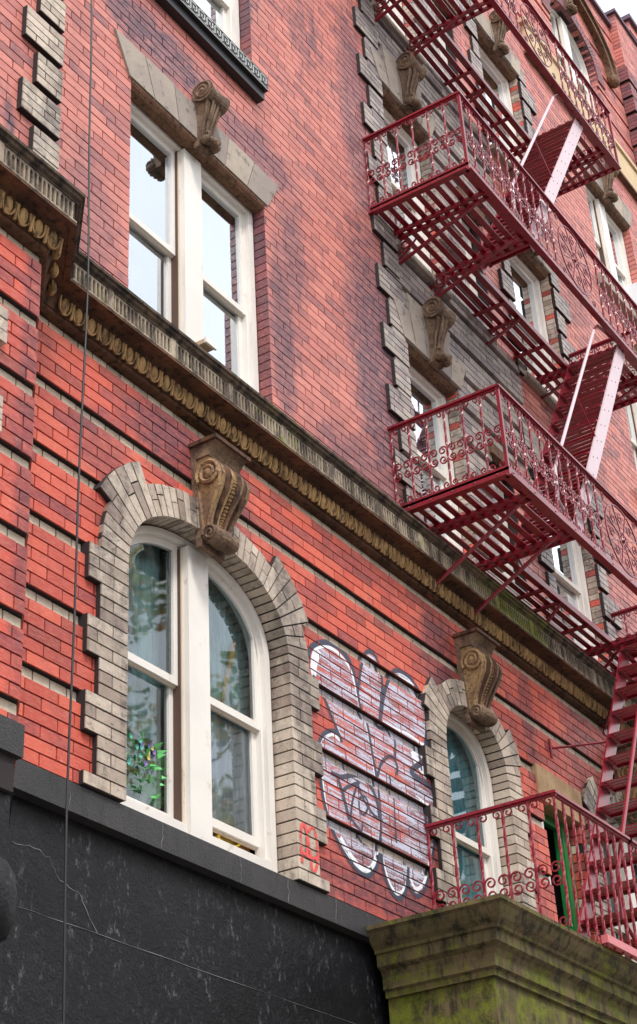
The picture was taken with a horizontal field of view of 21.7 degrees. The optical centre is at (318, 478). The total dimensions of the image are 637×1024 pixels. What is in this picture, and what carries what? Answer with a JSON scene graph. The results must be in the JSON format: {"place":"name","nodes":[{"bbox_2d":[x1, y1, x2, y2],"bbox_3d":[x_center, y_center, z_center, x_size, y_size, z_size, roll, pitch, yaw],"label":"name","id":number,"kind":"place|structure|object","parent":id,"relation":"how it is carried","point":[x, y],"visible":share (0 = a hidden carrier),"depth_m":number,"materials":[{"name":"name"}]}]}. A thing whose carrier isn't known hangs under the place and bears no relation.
{"place":"outdoors","nodes":[
{"label":"outdoors","id":0,"kind":"place"},
{"bbox_2d":[596,0,636,23],"label":"sky","id":1,"kind":"structure","parent":0,"point":[623,7],"materials":[{"name":"white"}]},
{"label":"ground","id":2,"kind":"structure","parent":0,"visible":0},
{"bbox_2d":[0,0,636,1023],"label":"apartment building","id":3,"kind":"structure","parent":2,"relation":"on","point":[378,710],"depth_m":9.37,"materials":[{"name":"red brick"}]},
{"bbox_2d":[0,857,16,942],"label":"wall lamp housing","id":4,"kind":"object","parent":3,"relation":"attached to","point":[8,895],"depth_m":5.63,"materials":[{"name":"black paint"}]},
{"bbox_2d":[62,0,92,1023],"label":"cable","id":5,"kind":"object","parent":3,"relation":"attached to","point":[70,715],"visible":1,"depth_m":7.20,"materials":[{"name":"black rubber"}]},
{"bbox_2d":[125,732,166,808],"bbox_3d":[-0.831,1.387,7.795,0.187,0.389,0.472,-22,-37,26],"label":"plant","id":6,"kind":"object","parent":3,"relation":"on","point":[145,774],"visible":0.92,"depth_m":7.78,"materials":[{"name":"green plant"}]},
{"bbox_2d":[128,101,258,392],"bbox_3d":[-0.773,-1.232,9.674,0.122,1.789,1.338,-22,-37,26],"label":"window","id":7,"kind":"structure","parent":3,"relation":"in","point":[191,250],"depth_m":9.83,"materials":[{"name":"white paint"}]},
{"bbox_2d":[121,524,277,872],"bbox_3d":[-0.763,1.099,8.299,0.427,2.255,1.940,-22,-37,26],"label":"window","id":8,"kind":"structure","parent":3,"relation":"in","point":[186,611],"depth_m":8.37,"materials":[{"name":"white paint"}]},
{"bbox_2d":[196,336,216,351],"bbox_3d":[-0.702,-0.685,9.053,0.300,0.036,0.095,-22,-37,26],"label":"window prop","id":9,"kind":"object","parent":3,"relation":"on","point":[206,343],"depth_m":8.98,"materials":[{"name":"beige wood"}]},
{"bbox_2d":[193,0,239,48],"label":"window","id":10,"kind":"structure","parent":3,"relation":"in","point":[224,13],"depth_m":11.38,"materials":[{"name":"white paint"}]},
{"bbox_2d":[218,641,235,717],"bbox_3d":[-0.478,1.043,8.682,0.026,0.486,0.162,-22,-37,26],"label":"wooden stick","id":11,"kind":"object","parent":3,"relation":"on","point":[228,672],"visible":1,"depth_m":8.70,"materials":[{"name":"orange wood"}]},
{"bbox_2d":[214,834,240,846],"bbox_3d":[-0.447,1.779,8.185,0.025,0.068,0.199,-22,-37,26],"label":"oval tray","id":12,"kind":"object","parent":3,"relation":"on","point":[218,836],"visible":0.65,"depth_m":8.18,"materials":[{"name":"yellow metal"}]},
{"bbox_2d":[213,832,249,852],"bbox_3d":[-0.485,1.803,8.159,0.020,0.200,0.480,-22,-37,26],"label":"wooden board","id":13,"kind":"object","parent":3,"relation":"on","point":[244,848],"depth_m":8.31,"materials":[{"name":"brown wood"}]},
{"bbox_2d":[379,0,404,35],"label":"window","id":14,"kind":"structure","parent":3,"relation":"in","point":[394,9],"depth_m":14.48,"materials":[{"name":"white paint"}]},
{"bbox_2d":[383,106,431,272],"bbox_3d":[0.609,-2.237,13.048,0.100,1.649,0.768,-22,-37,26],"label":"window","id":15,"kind":"structure","parent":3,"relation":"in","point":[405,145],"depth_m":13.34,"materials":[{"name":"white paint"}]},
{"bbox_2d":[409,363,462,551],"bbox_3d":[0.738,-0.085,11.686,0.100,1.649,0.768,-22,-37,26],"label":"window","id":16,"kind":"structure","parent":3,"relation":"in","point":[425,397],"depth_m":11.98,"materials":[{"name":"white paint"}]},
{"bbox_2d":[435,14,447,63],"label":"window","id":17,"kind":"structure","parent":3,"relation":"in","point":[438,21],"depth_m":15.26,"materials":[{"name":"white paint"}]},
{"bbox_2d":[461,221,477,295],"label":"window","id":18,"kind":"structure","parent":3,"relation":"in","point":[464,237],"depth_m":13.92,"materials":[{"name":"white paint"}]},
{"bbox_2d":[446,712,503,901],"bbox_3d":[0.876,2.238,10.253,0.135,1.654,0.798,-22,-37,26],"label":"window","id":19,"kind":"structure","parent":3,"relation":"in","point":[470,780],"depth_m":10.59,"materials":[{"name":"white paint"}]},
{"bbox_2d":[374,0,620,197],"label":"fire escape balcony","id":20,"kind":"structure","parent":3,"relation":"attached to","point":[604,153],"depth_m":14.65,"materials":[{"name":"red metal"}]},
{"bbox_2d":[477,94,582,273],"bbox_3d":[1.750,-2.455,13.790,0.456,2.624,1.899,-22,-37,26],"label":"fire escape stair","id":21,"kind":"object","parent":20,"relation":"attached to","point":[545,161],"visible":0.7,"depth_m":13.92,"materials":[{"name":"red metal"}]},
{"bbox_2d":[362,90,636,433],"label":"fire escape balcony","id":22,"kind":"structure","parent":3,"relation":"attached to","point":[488,193],"depth_m":12.48,"materials":[{"name":"red metal"}]},
{"bbox_2d":[514,324,624,565],"bbox_3d":[1.879,-0.300,12.427,0.456,2.629,1.899,-22,-37,26],"label":"fire escape stair","id":23,"kind":"object","parent":22,"relation":"attached to","point":[603,407],"visible":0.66,"depth_m":12.63,"materials":[{"name":"red metal"}]},
{"bbox_2d":[478,44,520,169],"bbox_3d":[1.658,-3.485,15.950,0.100,1.649,0.908,-22,-37,26],"label":"window","id":24,"kind":"structure","parent":3,"relation":"in","point":[494,78],"depth_m":16.36,"materials":[{"name":"white paint"}]},
{"bbox_2d":[493,481,514,582],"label":"window","id":25,"kind":"structure","parent":3,"relation":"in","point":[497,490],"depth_m":12.47,"materials":[{"name":"white paint"}]},
{"bbox_2d":[387,383,636,724],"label":"fire escape balcony","id":26,"kind":"structure","parent":3,"relation":"attached to","point":[537,500],"depth_m":10.98,"materials":[{"name":"red metal"}]},
{"bbox_2d":[510,255,557,400],"bbox_3d":[1.787,-1.332,14.589,0.100,1.649,0.908,-22,-37,26],"label":"window","id":27,"kind":"structure","parent":3,"relation":"in","point":[529,303],"depth_m":14.96,"materials":[{"name":"white paint"}]},
{"bbox_2d":[541,814,579,931],"bbox_3d":[1.552,2.912,11.074,0.250,1.355,0.527,-22,-37,26],"label":"door","id":28,"kind":"structure","parent":3,"relation":"in","point":[549,822],"depth_m":11.33,"materials":[{"name":"green"}]},
{"bbox_2d":[545,489,597,659],"bbox_3d":[1.916,0.820,13.227,0.100,1.649,0.908,-22,-37,26],"label":"window","id":29,"kind":"structure","parent":3,"relation":"in","point":[569,573],"depth_m":13.46,"materials":[{"name":"white paint"}]},
{"bbox_2d":[549,7,594,109],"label":"window","id":30,"kind":"structure","parent":3,"relation":"in","point":[559,28],"depth_m":19.36,"materials":[{"name":"white paint"}]},
{"bbox_2d":[548,739,605,757],"bbox_3d":[1.845,1.877,11.568,0.499,0.140,0.023,1,-33,-7],"label":"tie rod","id":31,"kind":"object","parent":3,"relation":"attached to","point":[551,748],"visible":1,"depth_m":11.56,"materials":[{"name":"red metal"}]},
{"bbox_2d":[602,702,611,736],"bbox_3d":[2.218,1.648,12.476,0.053,0.398,0.502,6,-33,-14],"label":"stair strut","id":32,"kind":"object","parent":3,"relation":"attached to","point":[604,727],"visible":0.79,"depth_m":12.54,"materials":[{"name":"red metal"}]},
{"bbox_2d":[585,185,631,287],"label":"window","id":33,"kind":"structure","parent":3,"relation":"in","point":[608,237],"depth_m":17.98,"materials":[{"name":"white paint"}]},
{"bbox_2d":[603,818,636,962],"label":"window","id":34,"kind":"structure","parent":3,"relation":"in","point":[612,822],"depth_m":12.13,"materials":[{"name":"white paint"}]},
{"bbox_2d":[620,380,636,469],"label":"window","id":35,"kind":"structure","parent":3,"relation":"in","point":[631,410],"depth_m":16.45,"materials":[{"name":"white paint"}]},
{"bbox_2d":[624,282,636,303],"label":"air conditioner","id":36,"kind":"object","parent":3,"relation":"attached to","point":[631,290],"visible":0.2,"depth_m":17.45,"materials":[{"name":"white metal"}]},
{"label":"pavement","id":37,"kind":"structure","parent":0,"visible":0},
{"bbox_2d":[367,893,636,1023],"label":"entrance portico","id":38,"kind":"structure","parent":37,"relation":"on","point":[499,958],"depth_m":8.52,"materials":[{"name":"stone"}]},
{"bbox_2d":[424,789,636,960],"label":"stoop railing","id":39,"kind":"object","parent":38,"relation":"on","point":[619,946],"visible":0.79,"depth_m":9.32,"materials":[{"name":"metal"}]},
{"bbox_2d":[577,643,636,954],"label":"fire escape stair","id":40,"kind":"object","parent":38,"relation":"on","point":[609,784],"visible":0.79,"depth_m":10.97,"materials":[{"name":"metal"}]}
]}

